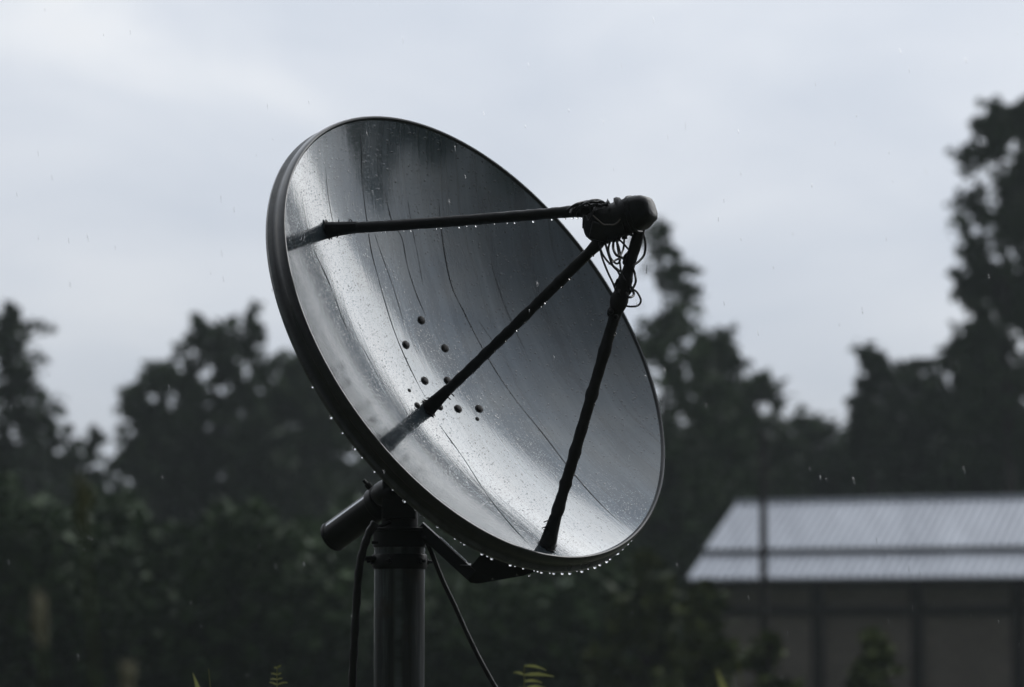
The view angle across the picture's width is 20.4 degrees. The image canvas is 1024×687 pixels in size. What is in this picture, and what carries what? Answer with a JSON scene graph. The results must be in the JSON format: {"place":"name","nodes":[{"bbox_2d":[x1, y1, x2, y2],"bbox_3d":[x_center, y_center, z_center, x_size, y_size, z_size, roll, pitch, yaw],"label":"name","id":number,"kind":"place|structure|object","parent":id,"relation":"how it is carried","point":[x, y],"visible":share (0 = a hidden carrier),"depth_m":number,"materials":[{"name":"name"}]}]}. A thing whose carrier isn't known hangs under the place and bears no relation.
{"place":"outdoors","nodes":[
{"label":"outdoors","id":0,"kind":"place"},
{"bbox_2d":[0,0,1023,492],"label":"sky","id":1,"kind":"structure","parent":0,"point":[158,140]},
{"bbox_2d":[6,3,1023,685],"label":"falling rain","id":2,"kind":"object","parent":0,"point":[524,405],"visible":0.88,"depth_m":9.26,"materials":[{"name":"clear liquid"}]},
{"bbox_2d":[686,495,1023,686],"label":"barn","id":3,"kind":"structure","parent":0,"point":[840,577],"depth_m":62.10,"materials":[{"name":"metal"}]},
{"label":"ground","id":4,"kind":"structure","parent":0,"visible":0},
{"bbox_2d":[31,589,45,686],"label":"reed","id":5,"kind":"object","parent":4,"relation":"on","point":[39,621],"visible":1,"depth_m":4.60,"materials":[{"name":"green plant"}]},
{"bbox_2d":[0,300,107,498],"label":"pine tree","id":6,"kind":"object","parent":4,"relation":"on","point":[21,417],"visible":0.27,"depth_m":77.51,"materials":[{"name":"green plant"}]},
{"bbox_2d":[79,422,108,492],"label":"young spruce","id":7,"kind":"object","parent":4,"relation":"on","point":[97,439],"visible":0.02,"depth_m":75.68,"materials":[{"name":"green plant"}]},
{"bbox_2d":[120,659,135,686],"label":"reed","id":8,"kind":"object","parent":4,"relation":"on","point":[128,671],"visible":1,"depth_m":4.80,"materials":[{"name":"beige plant"}]},
{"bbox_2d":[104,359,209,527],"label":"pine tree","id":9,"kind":"object","parent":4,"relation":"on","point":[141,411],"visible":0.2,"depth_m":81.40,"materials":[{"name":"green plant"}]},
{"bbox_2d":[193,669,210,686],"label":"grass tuft","id":10,"kind":"object","parent":4,"relation":"on","point":[196,683],"visible":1,"depth_m":8.80,"materials":[{"name":"green plant"}]},
{"bbox_2d":[139,312,268,586],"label":"pine tree","id":11,"kind":"object","parent":4,"relation":"on","point":[198,486],"visible":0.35,"depth_m":79.13,"materials":[{"name":"green plant"}]},
{"bbox_2d":[192,299,299,558],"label":"pine tree","id":12,"kind":"object","parent":4,"relation":"on","point":[246,463],"visible":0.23,"depth_m":77.53,"materials":[{"name":"green plant"}]},
{"bbox_2d":[269,665,287,686],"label":"fern weed","id":13,"kind":"object","parent":4,"relation":"on","point":[278,678],"visible":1,"depth_m":8.80,"materials":[{"name":"green plant"}]},
{"bbox_2d":[255,348,366,521],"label":"broadleaf tree","id":14,"kind":"object","parent":4,"relation":"on","point":[317,440],"visible":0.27,"depth_m":82.69,"materials":[{"name":"green plant"}]},
{"bbox_2d":[0,467,661,686],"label":"undergrowth","id":15,"kind":"object","parent":4,"relation":"on","point":[254,612],"visible":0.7,"depth_m":46.40,"materials":[{"name":"green plant"}]},
{"bbox_2d":[266,116,664,686],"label":"satellite dish","id":16,"kind":"object","parent":4,"relation":"on","point":[431,365],"visible":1,"depth_m":10.29,"materials":[{"name":"metal"}]},
{"bbox_2d":[3,410,1022,673],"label":"thicket","id":17,"kind":"object","parent":4,"relation":"on","point":[57,486],"visible":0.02,"depth_m":89.06,"materials":[{"name":"green plant"}]},
{"bbox_2d":[513,664,553,686],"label":"fern weed","id":18,"kind":"object","parent":4,"relation":"on","point":[533,674],"visible":1,"depth_m":8.29,"materials":[{"name":"green plant"}]},
{"bbox_2d":[576,547,700,686],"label":"shrub","id":19,"kind":"object","parent":4,"relation":"on","point":[643,613],"visible":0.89,"depth_m":43.41,"materials":[{"name":"green plant"}]},
{"bbox_2d":[660,577,741,686],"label":"shrub","id":20,"kind":"object","parent":4,"relation":"on","point":[706,648],"visible":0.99,"depth_m":41.33,"materials":[{"name":"green plant"}]},
{"bbox_2d":[625,216,778,654],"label":"conifer tree","id":21,"kind":"object","parent":4,"relation":"on","point":[669,536],"visible":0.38,"depth_m":72.95,"materials":[{"name":"green plant"}]},
{"bbox_2d":[667,321,759,584],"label":"broadleaf tree","id":22,"kind":"object","parent":4,"relation":"on","point":[731,456],"visible":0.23,"depth_m":78.43,"materials":[{"name":"green plant"}]},
{"bbox_2d":[716,663,742,686],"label":"grass tuft","id":23,"kind":"object","parent":4,"relation":"on","point":[721,682],"visible":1,"depth_m":6.40,"materials":[{"name":"green plant"}]},
{"bbox_2d":[759,430,767,632],"bbox_3d":[4.584,4.349,51.812,0.166,5.568,0.194,0,-6,0],"label":"utility pole","id":24,"kind":"object","parent":4,"relation":"on","point":[763,578],"visible":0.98,"depth_m":51.85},
{"bbox_2d":[730,629,802,686],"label":"shrub","id":25,"kind":"object","parent":4,"relation":"on","point":[763,654],"visible":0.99,"depth_m":39.56,"materials":[{"name":"green plant"}]},
{"bbox_2d":[719,367,814,514],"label":"broadleaf tree","id":26,"kind":"object","parent":4,"relation":"on","point":[783,445],"visible":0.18,"depth_m":83.55,"materials":[{"name":"green plant"}]},
{"bbox_2d":[776,403,852,498],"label":"broadleaf tree","id":27,"kind":"object","parent":4,"relation":"on","point":[819,433],"visible":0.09,"depth_m":89.06,"materials":[{"name":"green plant"}]},
{"bbox_2d":[837,340,902,497],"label":"young pine","id":28,"kind":"object","parent":4,"relation":"on","point":[870,436],"visible":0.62,"depth_m":81.46,"materials":[{"name":"green plant"}]},
{"bbox_2d":[841,624,905,686],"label":"shrub","id":29,"kind":"object","parent":4,"relation":"on","point":[875,667],"visible":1,"depth_m":41.41,"materials":[{"name":"green plant"}]},
{"bbox_2d":[868,355,975,497],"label":"broadleaf tree","id":30,"kind":"object","parent":4,"relation":"on","point":[916,396],"visible":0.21,"depth_m":85.07,"materials":[{"name":"green plant"}]},
{"bbox_2d":[920,319,1023,496],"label":"broadleaf tree","id":31,"kind":"object","parent":4,"relation":"on","point":[976,478],"visible":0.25,"depth_m":79.18,"materials":[{"name":"green plant"}]},
{"bbox_2d":[944,94,1023,494],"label":"pine tree","id":32,"kind":"object","parent":4,"relation":"on","point":[998,128],"visible":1,"depth_m":75.85,"materials":[{"name":"green plant"}]},
{"bbox_2d":[1002,96,1023,493],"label":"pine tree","id":33,"kind":"object","parent":4,"relation":"on","point":[1017,155],"visible":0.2,"depth_m":79.75,"materials":[{"name":"green plant"}]}
]}

